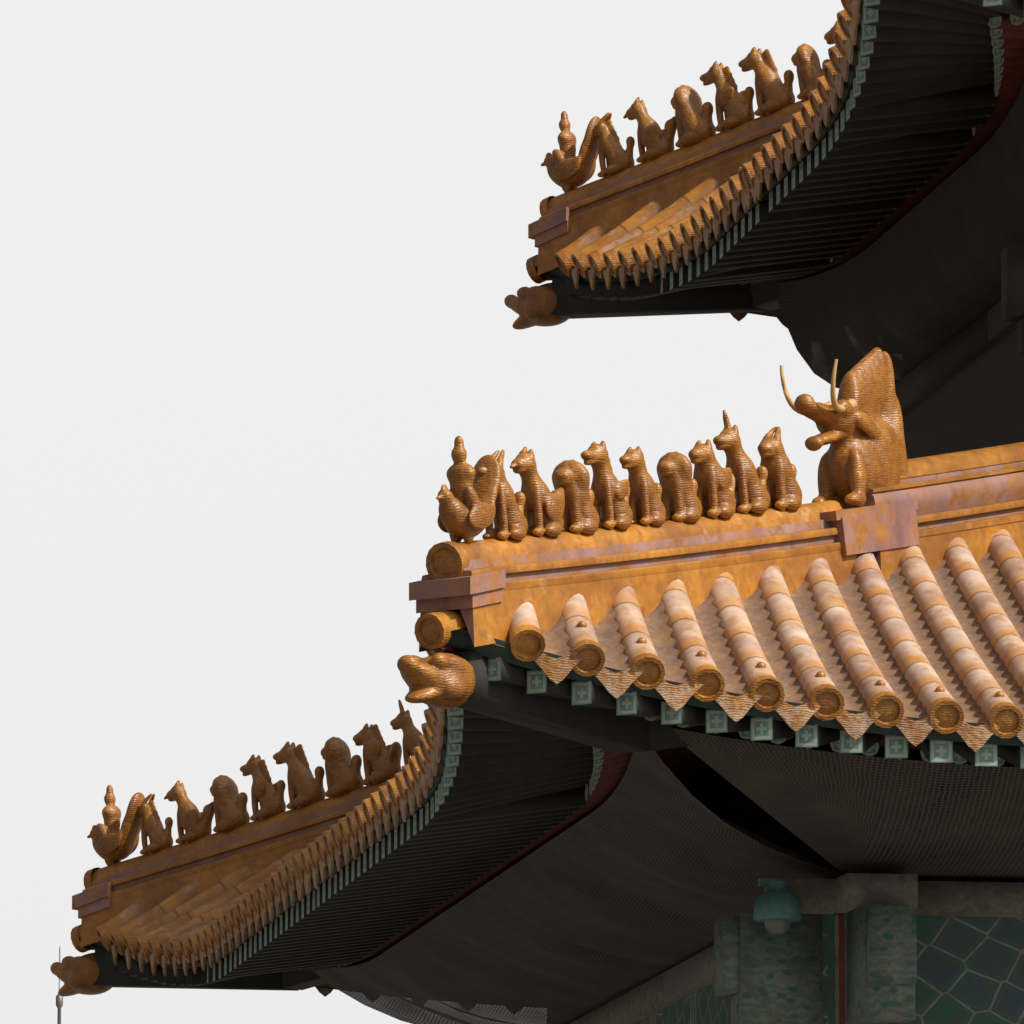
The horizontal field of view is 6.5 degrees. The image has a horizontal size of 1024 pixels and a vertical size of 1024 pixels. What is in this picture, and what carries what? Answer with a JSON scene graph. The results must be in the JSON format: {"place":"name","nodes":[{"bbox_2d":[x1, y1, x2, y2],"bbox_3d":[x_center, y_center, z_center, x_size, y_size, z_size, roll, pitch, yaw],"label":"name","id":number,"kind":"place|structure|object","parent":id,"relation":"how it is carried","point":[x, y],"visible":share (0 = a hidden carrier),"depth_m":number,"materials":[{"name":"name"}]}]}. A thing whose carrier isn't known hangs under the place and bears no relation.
{"place":"outdoors","nodes":[
{"label":"outdoors","id":0,"kind":"place"},
{"bbox_2d":[56,947,62,1023],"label":"distant mast","id":1,"kind":"object","parent":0,"point":[59,1002],"visible":0.73,"depth_m":150.19,"materials":[{"name":"grey metal"}]},
{"bbox_2d":[90,787,735,988],"bbox_3d":[0.136,2.741,56.544,4.712,2.813,7.662,1,-9,-9],"label":"trim","id":2,"kind":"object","parent":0,"point":[432,914],"depth_m":53.87,"materials":[{"name":"wood"}]},
{"bbox_2d":[570,973,671,1023],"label":"beam","id":3,"kind":"structure","parent":2,"relation":"on","point":[639,1003],"depth_m":53.75,"materials":[{"name":"wood"}]},
{"bbox_2d":[93,889,459,990],"bbox_3d":[-0.526,2.578,56.477,3.367,1.316,7.620,1,-9,-9],"label":"rafter","id":4,"kind":"object","parent":3,"relation":"on","point":[335,935],"visible":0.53,"depth_m":55.62,"materials":[{"name":"black wood"}]},
{"bbox_2d":[50,953,111,996],"bbox_3d":[-2.841,3.075,59.969,0.515,0.278,0.298,-13,-14,34],"label":"beast head ornament","id":5,"kind":"object","parent":4,"relation":"attached to","point":[78,975],"visible":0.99,"depth_m":59.84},
{"bbox_2d":[91,887,337,989],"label":"fascia","id":6,"kind":"structure","parent":4,"relation":"on","point":[101,945],"depth_m":56.16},
{"bbox_2d":[71,857,302,964],"bbox_3d":[-0.140,2.311,56.595,4.416,0.914,7.853,1,-9,-9],"label":"cap","id":7,"kind":"object","parent":6,"relation":"on","point":[254,900],"visible":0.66,"depth_m":56.70,"materials":[{"name":"ceramic"}]},
{"bbox_2d":[111,872,332,996],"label":"drip tiles","id":8,"kind":"object","parent":4,"relation":"on","point":[325,992],"visible":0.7,"depth_m":56.27,"materials":[{"name":"ceramic"}]},
{"bbox_2d":[106,889,448,986],"bbox_3d":[-1.400,2.615,56.218,1.056,0.477,7.428,2,-9,-12],"label":"rafter end","id":9,"kind":"object","parent":4,"relation":"on","point":[270,932],"visible":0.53,"depth_m":54.83,"materials":[{"name":"green wood"}]},
{"bbox_2d":[311,889,671,1023],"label":"net","id":10,"kind":"object","parent":3,"relation":"on","point":[477,956],"visible":0.98,"depth_m":55.20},
{"bbox_2d":[0,0,843,1023],"label":"sky","id":11,"kind":"structure","parent":0,"point":[260,260],"materials":[{"name":"white"}]},
{"bbox_2d":[318,644,1023,890],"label":"trim","id":12,"kind":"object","parent":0,"point":[697,776],"depth_m":49.10,"materials":[{"name":"wood"}]},
{"bbox_2d":[673,913,1023,1023],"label":"wall","id":13,"kind":"structure","parent":12,"relation":"on","point":[970,970],"depth_m":47.80,"materials":[{"name":"green tile"}]},
{"bbox_2d":[635,1004,672,1023],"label":"wall","id":14,"kind":"structure","parent":13,"relation":"attached to","point":[664,1016],"depth_m":53.09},
{"bbox_2d":[663,873,1023,1003],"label":"beam","id":15,"kind":"structure","parent":13,"relation":"on","point":[845,893],"depth_m":47.78,"materials":[{"name":"grey wood"}]},
{"bbox_2d":[317,651,1019,907],"bbox_3d":[2.683,1.507,49.281,7.385,1.316,7.620,1,-9,-9],"label":"rafter","id":16,"kind":"object","parent":15,"relation":"on","point":[526,761],"visible":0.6,"depth_m":47.27,"materials":[{"name":"green wood"}]},
{"bbox_2d":[397,652,474,708],"bbox_3d":[-0.390,0.839,44.936,0.298,0.278,0.515,-6,-5,35],"label":"beast head ornament","id":17,"kind":"object","parent":16,"relation":"attached to","point":[440,680],"visible":1,"depth_m":44.83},
{"bbox_2d":[292,541,1023,883],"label":"cap","id":18,"kind":"object","parent":16,"relation":"on","point":[434,629],"visible":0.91,"depth_m":45.55,"materials":[{"name":"ceramic"}]},
{"bbox_2d":[295,652,1023,899],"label":"drip tiles","id":19,"kind":"object","parent":16,"relation":"on","point":[736,709],"visible":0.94,"depth_m":45.59,"materials":[{"name":"ceramic"}]},
{"bbox_2d":[317,657,1023,906],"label":"rafter end","id":20,"kind":"object","parent":16,"relation":"on","point":[896,747],"visible":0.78,"depth_m":45.75,"materials":[{"name":"green wood"}]},
{"bbox_2d":[439,550,1023,725],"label":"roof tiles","id":21,"kind":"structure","parent":16,"relation":"on","point":[609,635],"depth_m":46.54,"materials":[{"name":"tile"}]},
{"bbox_2d":[311,629,1023,888],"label":"fascia","id":22,"kind":"structure","parent":21,"relation":"attached to","point":[463,642],"depth_m":45.53,"materials":[{"name":"green wood"}]},
{"bbox_2d":[509,529,1023,717],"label":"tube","id":23,"kind":"object","parent":21,"relation":"on","point":[975,676],"visible":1,"depth_m":46.59,"materials":[{"name":"tile"}]},
{"bbox_2d":[419,442,1023,696],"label":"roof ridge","id":24,"kind":"structure","parent":23,"relation":"on","point":[548,599],"depth_m":46.70,"materials":[{"name":"orange ceramic"}]},
{"bbox_2d":[436,436,500,543],"bbox_3d":[-0.238,-0.107,45.289,0.239,0.551,0.470,-6,-6,36],"label":"figurine","id":25,"kind":"object","parent":24,"relation":"on","point":[467,508],"visible":1,"depth_m":45.22,"materials":[{"name":"ceramic"}]},
{"bbox_2d":[477,449,527,540],"bbox_3d":[-0.054,-0.081,45.542,0.202,0.471,0.378,-6,-5,35],"label":"figurine","id":26,"kind":"object","parent":24,"relation":"on","point":[510,520],"visible":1,"depth_m":45.49,"materials":[{"name":"ceramic"}]},
{"bbox_2d":[510,446,564,537],"bbox_3d":[0.127,-0.094,45.799,0.198,0.473,0.440,-6,-5,36],"label":"figurine","id":27,"kind":"object","parent":24,"relation":"on","point":[544,506],"visible":1,"depth_m":45.73,"materials":[{"name":"ceramic"}]},
{"bbox_2d":[552,459,598,534],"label":"figurine","id":28,"kind":"object","parent":24,"relation":"on","point":[571,478],"visible":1,"depth_m":45.98,"materials":[{"name":"ceramic"}]},
{"bbox_2d":[581,440,632,529],"bbox_3d":[0.481,-0.130,46.298,0.196,0.468,0.390,-6,-5,35],"label":"figurine","id":29,"kind":"object","parent":24,"relation":"on","point":[611,499],"visible":1,"depth_m":46.24,"materials":[{"name":"ceramic"}]},
{"bbox_2d":[619,446,665,526],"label":"figurine","id":30,"kind":"object","parent":24,"relation":"on","point":[646,505],"visible":1,"depth_m":46.50,"materials":[{"name":"ceramic"}]},
{"bbox_2d":[656,451,701,522],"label":"figurine","id":31,"kind":"object","parent":24,"relation":"on","point":[680,500],"visible":1,"depth_m":46.75,"materials":[{"name":"ceramic"}]},
{"bbox_2d":[688,439,735,519],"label":"figurine","id":32,"kind":"object","parent":24,"relation":"on","point":[713,478],"visible":1,"depth_m":47.00,"materials":[{"name":"ceramic"}]},
{"bbox_2d":[409,460,1023,649],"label":"ridge","id":33,"kind":"structure","parent":24,"relation":"attached to","point":[875,523],"depth_m":47.69,"materials":[{"name":"ceramic"}]},
{"bbox_2d":[794,347,908,506],"bbox_3d":[1.795,-0.450,48.186,0.296,0.880,0.925,-6,-5,35],"label":"dragon figurine","id":34,"kind":"object","parent":33,"relation":"on","point":[864,453],"visible":1,"depth_m":48.11,"materials":[{"name":"ceramic"}]},
{"bbox_2d":[780,359,856,414],"bbox_3d":[1.662,-0.646,48.029,0.370,0.262,0.335,-6,-10,35],"label":"horn","id":35,"kind":"object","parent":34,"relation":"on","point":[837,407],"visible":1,"depth_m":47.95,"materials":[{"name":"gold metal"}]},
{"bbox_2d":[713,410,769,513],"bbox_3d":[1.196,-0.255,47.328,0.209,0.557,0.396,-7,-6,41],"label":"figurine","id":36,"kind":"object","parent":24,"relation":"on","point":[752,494],"visible":1,"depth_m":47.26,"materials":[{"name":"ceramic"}]},
{"bbox_2d":[757,426,801,511],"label":"figurine","id":37,"kind":"object","parent":24,"relation":"on","point":[783,488],"visible":1,"depth_m":47.51,"materials":[{"name":"ceramic"}]},
{"bbox_2d":[479,728,1023,967],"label":"net","id":38,"kind":"object","parent":15,"relation":"on","point":[652,859],"visible":0.93,"depth_m":47.66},
{"bbox_2d":[753,878,801,934],"bbox_3d":[1.509,2.074,47.563,0.500,0.312,0.310,1,-9,-9],"label":"dome lamp","id":39,"kind":"object","parent":15,"relation":"attached to","point":[777,900],"depth_m":47.45,"materials":[{"name":"teal metal"}]},
{"bbox_2d":[714,904,916,1023],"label":"pillars","id":40,"kind":"object","parent":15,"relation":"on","point":[762,975],"visible":1,"depth_m":47.60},
{"bbox_2d":[839,914,844,1023],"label":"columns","id":41,"kind":"structure","parent":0,"point":[841,968],"depth_m":47.68,"materials":[{"name":"red wood"}]},
{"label":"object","id":42,"kind":"object","parent":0,"visible":0},
{"bbox_2d":[104,848,300,938],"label":"roof tiles","id":43,"kind":"object","parent":42,"relation":"on","point":[184,910],"visible":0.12,"depth_m":58.94,"materials":[{"name":"tile"}]},
{"bbox_2d":[72,795,369,918],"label":"ridge","id":44,"kind":"structure","parent":42,"relation":"on","point":[90,901],"depth_m":59.44,"materials":[{"name":"ceramic"}]},
{"bbox_2d":[78,777,393,946],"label":"roof ridge","id":45,"kind":"structure","parent":42,"relation":"on","point":[149,895],"depth_m":59.29,"materials":[{"name":"orange ceramic"}]},
{"bbox_2d":[87,785,144,865],"bbox_3d":[-2.631,2.077,59.964,0.470,0.551,0.239,-12,-13,33],"label":"bird figurine","id":46,"kind":"object","parent":45,"relation":"on","point":[113,842],"visible":1,"depth_m":59.87,"materials":[{"name":"ceramic"}]},
{"bbox_2d":[138,793,172,854],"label":"animal figurine","id":47,"kind":"object","parent":45,"relation":"on","point":[156,833],"visible":1,"depth_m":59.72,"materials":[{"name":"ceramic"}]},
{"bbox_2d":[164,780,213,843],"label":"animal figurine","id":48,"kind":"object","parent":45,"relation":"on","point":[193,822],"visible":1,"depth_m":59.51,"materials":[{"name":"ceramic"}]},
{"bbox_2d":[210,775,249,832],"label":"animal figurine","id":49,"kind":"object","parent":45,"relation":"on","point":[230,801],"visible":1,"depth_m":59.35,"materials":[{"name":"ceramic"}]},
{"bbox_2d":[240,754,285,820],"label":"animal figurine","id":50,"kind":"object","parent":45,"relation":"on","point":[267,794],"visible":1,"depth_m":59.20,"materials":[{"name":"ceramic"}]},
{"bbox_2d":[273,741,324,809],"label":"animal figurine","id":51,"kind":"object","parent":45,"relation":"on","point":[305,787],"visible":1,"depth_m":59.04,"materials":[{"name":"ceramic"}]},
{"bbox_2d":[321,737,363,798],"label":"figurine","id":52,"kind":"object","parent":45,"relation":"on","point":[343,771],"visible":1,"depth_m":58.84,"materials":[{"name":"ceramic"}]},
{"bbox_2d":[353,723,401,785],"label":"figurine","id":53,"kind":"object","parent":45,"relation":"on","point":[381,761],"visible":0.92,"depth_m":58.67,"materials":[{"name":"ceramic"}]},
{"bbox_2d":[390,700,422,764],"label":"figurine","id":54,"kind":"object","parent":45,"relation":"on","point":[403,721],"visible":0.45,"depth_m":58.58,"materials":[{"name":"ceramic"}]},
{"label":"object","id":55,"kind":"object","parent":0,"visible":0},
{"bbox_2d":[988,242,1023,445],"bbox_3d":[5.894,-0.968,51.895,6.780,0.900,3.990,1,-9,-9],"label":"column","id":56,"kind":"structure","parent":55,"relation":"on","point":[1006,322],"depth_m":52.89,"materials":[{"name":"wood"}]},
{"bbox_2d":[769,0,1023,212],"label":"rafter","id":57,"kind":"object","parent":56,"relation":"on","point":[917,114],"visible":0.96,"depth_m":50.65,"materials":[{"name":"wood"}]},
{"bbox_2d":[769,0,1023,211],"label":"rafter end","id":58,"kind":"object","parent":57,"relation":"attached to","point":[870,15],"visible":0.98,"depth_m":49.90,"materials":[{"name":"green wood"}]},
{"bbox_3d":[5.375,-3.255,51.627,7.996,2.164,5.398,1,-9,-9],"label":"near upper flat","id":59,"kind":"object","parent":58,"relation":"on","visible":0},
{"bbox_2d":[761,0,862,197],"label":"fascia","id":60,"kind":"structure","parent":59,"relation":"attached to","point":[832,115],"depth_m":50.97,"materials":[{"name":"wood"}]},
{"bbox_2d":[741,0,859,192],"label":"cap","id":61,"kind":"object","parent":60,"relation":"attached to","point":[772,150],"visible":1,"depth_m":51.47,"materials":[{"name":"ceramic"}]},
{"bbox_2d":[742,0,860,209],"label":"roof tiles","id":62,"kind":"object","parent":60,"relation":"attached to","point":[855,5],"visible":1,"depth_m":50.99,"materials":[{"name":"ceramic"}]},
{"bbox_2d":[895,311,997,458],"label":"wall","id":63,"kind":"structure","parent":56,"relation":"attached to","point":[947,395],"depth_m":54.55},
{"bbox_2d":[550,198,900,318],"bbox_3d":[1.939,-1.433,56.096,2.665,1.258,5.035,1,-9,-9],"label":"rafter","id":64,"kind":"object","parent":63,"relation":"on","point":[799,243],"visible":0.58,"depth_m":55.66,"materials":[{"name":"black wood"}]},
{"bbox_2d":[504,283,569,329],"bbox_3d":[0.176,-1.322,58.411,0.515,0.278,0.298,-13,-14,34],"label":"dragon head ornament","id":65,"kind":"object","parent":64,"relation":"attached to","point":[533,306],"visible":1,"depth_m":58.29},
{"bbox_2d":[567,203,887,300],"bbox_3d":[1.379,-1.595,55.917,0.990,0.477,4.870,2,-9,-14],"label":"rafter end","id":66,"kind":"object","parent":64,"relation":"attached to","point":[714,248],"visible":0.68,"depth_m":54.93,"materials":[{"name":"green wood"}]},
{"bbox_2d":[546,187,936,317],"bbox_3d":[2.467,-2.223,56.134,6.270,1.570,6.114,1,-9,-9],"label":"trim","id":67,"kind":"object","parent":64,"relation":"on","point":[908,204],"depth_m":54.82,"materials":[{"name":"wood"}]},
{"bbox_2d":[526,167,750,283],"bbox_3d":[2.677,-1.906,56.258,4.417,0.918,5.354,1,-9,-9],"label":"cap","id":68,"kind":"object","parent":67,"relation":"on","point":[696,224],"visible":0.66,"depth_m":56.07,"materials":[{"name":"ceramic"}]},
{"bbox_3d":[3.096,-2.562,56.286,4.996,2.164,5.398,1,-9,-9],"label":"upper flat","id":69,"kind":"object","parent":64,"relation":"on","visible":0},
{"bbox_2d":[563,177,727,255],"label":"roof tiles","id":70,"kind":"object","parent":69,"relation":"on","point":[647,222],"visible":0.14,"depth_m":57.46,"materials":[{"name":"tile"}]},
{"bbox_2d":[546,196,781,317],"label":"fascia","id":71,"kind":"structure","parent":69,"relation":"attached to","point":[560,273],"depth_m":55.99,"materials":[{"name":"wood"}]},
{"bbox_2d":[571,175,787,328],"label":"roof tile ends","id":72,"kind":"object","parent":71,"relation":"attached to","point":[674,256],"visible":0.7,"depth_m":55.91,"materials":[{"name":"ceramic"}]},
{"bbox_2d":[533,98,808,275],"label":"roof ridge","id":73,"kind":"structure","parent":69,"relation":"attached to","point":[610,215],"depth_m":57.82,"materials":[{"name":"orange ceramic"}]},
{"bbox_2d":[541,111,599,192],"bbox_3d":[0.381,-2.328,58.410,0.470,0.551,0.239,-12,-13,30],"label":"figurine","id":74,"kind":"object","parent":73,"relation":"attached to","point":[568,169],"visible":1,"depth_m":58.32,"materials":[{"name":"ceramic"}]},
{"bbox_2d":[594,112,634,177],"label":"figurine","id":75,"kind":"object","parent":73,"relation":"attached to","point":[615,154],"visible":1,"depth_m":58.17,"materials":[{"name":"ceramic"}]},
{"bbox_2d":[623,97,676,162],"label":"figurine","id":76,"kind":"object","parent":73,"relation":"attached to","point":[655,139],"visible":1,"depth_m":57.95,"materials":[{"name":"ceramic"}]},
{"bbox_2d":[528,110,799,247],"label":"ridge","id":77,"kind":"structure","parent":73,"relation":"attached to","point":[550,227],"depth_m":58.00,"materials":[{"name":"ceramic"}]},
{"bbox_2d":[671,85,715,147],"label":"figurine","id":78,"kind":"object","parent":73,"relation":"attached to","point":[694,120],"visible":1,"depth_m":57.80,"materials":[{"name":"ceramic"}]},
{"bbox_2d":[700,61,754,131],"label":"figurine","id":79,"kind":"object","parent":73,"relation":"attached to","point":[733,104],"visible":1,"depth_m":57.66,"materials":[{"name":"ceramic"}]},
{"bbox_2d":[738,47,794,116],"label":"figurine","id":80,"kind":"object","parent":73,"relation":"attached to","point":[774,93],"visible":1,"depth_m":57.49,"materials":[{"name":"ceramic"}]},
{"bbox_2d":[791,43,829,100],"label":"figurine","id":81,"kind":"object","parent":73,"relation":"attached to","point":[805,60],"visible":0.6,"depth_m":57.31,"materials":[{"name":"ceramic"}]},
{"bbox_2d":[824,20,839,44],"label":"figurine","id":82,"kind":"object","parent":73,"relation":"attached to","point":[828,37],"visible":0.05,"depth_m":57.28,"materials":[{"name":"ceramic"}]},
{"bbox_2d":[775,201,994,387],"bbox_3d":[2.265,-1.332,55.377,0.626,0.790,3.860,1,-9,-9],"label":"net","id":83,"kind":"object","parent":63,"relation":"attached to","point":[900,299],"visible":0.87,"depth_m":55.28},
{"bbox_2d":[922,82,1023,304],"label":"net","id":84,"kind":"object","parent":56,"relation":"on","point":[973,206],"visible":0.89,"depth_m":52.26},
{"bbox_2d":[762,14,1023,197],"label":"trim","id":85,"kind":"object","parent":84,"relation":"on","point":[1012,74],"depth_m":50.95,"materials":[{"name":"red wood"}]}
]}

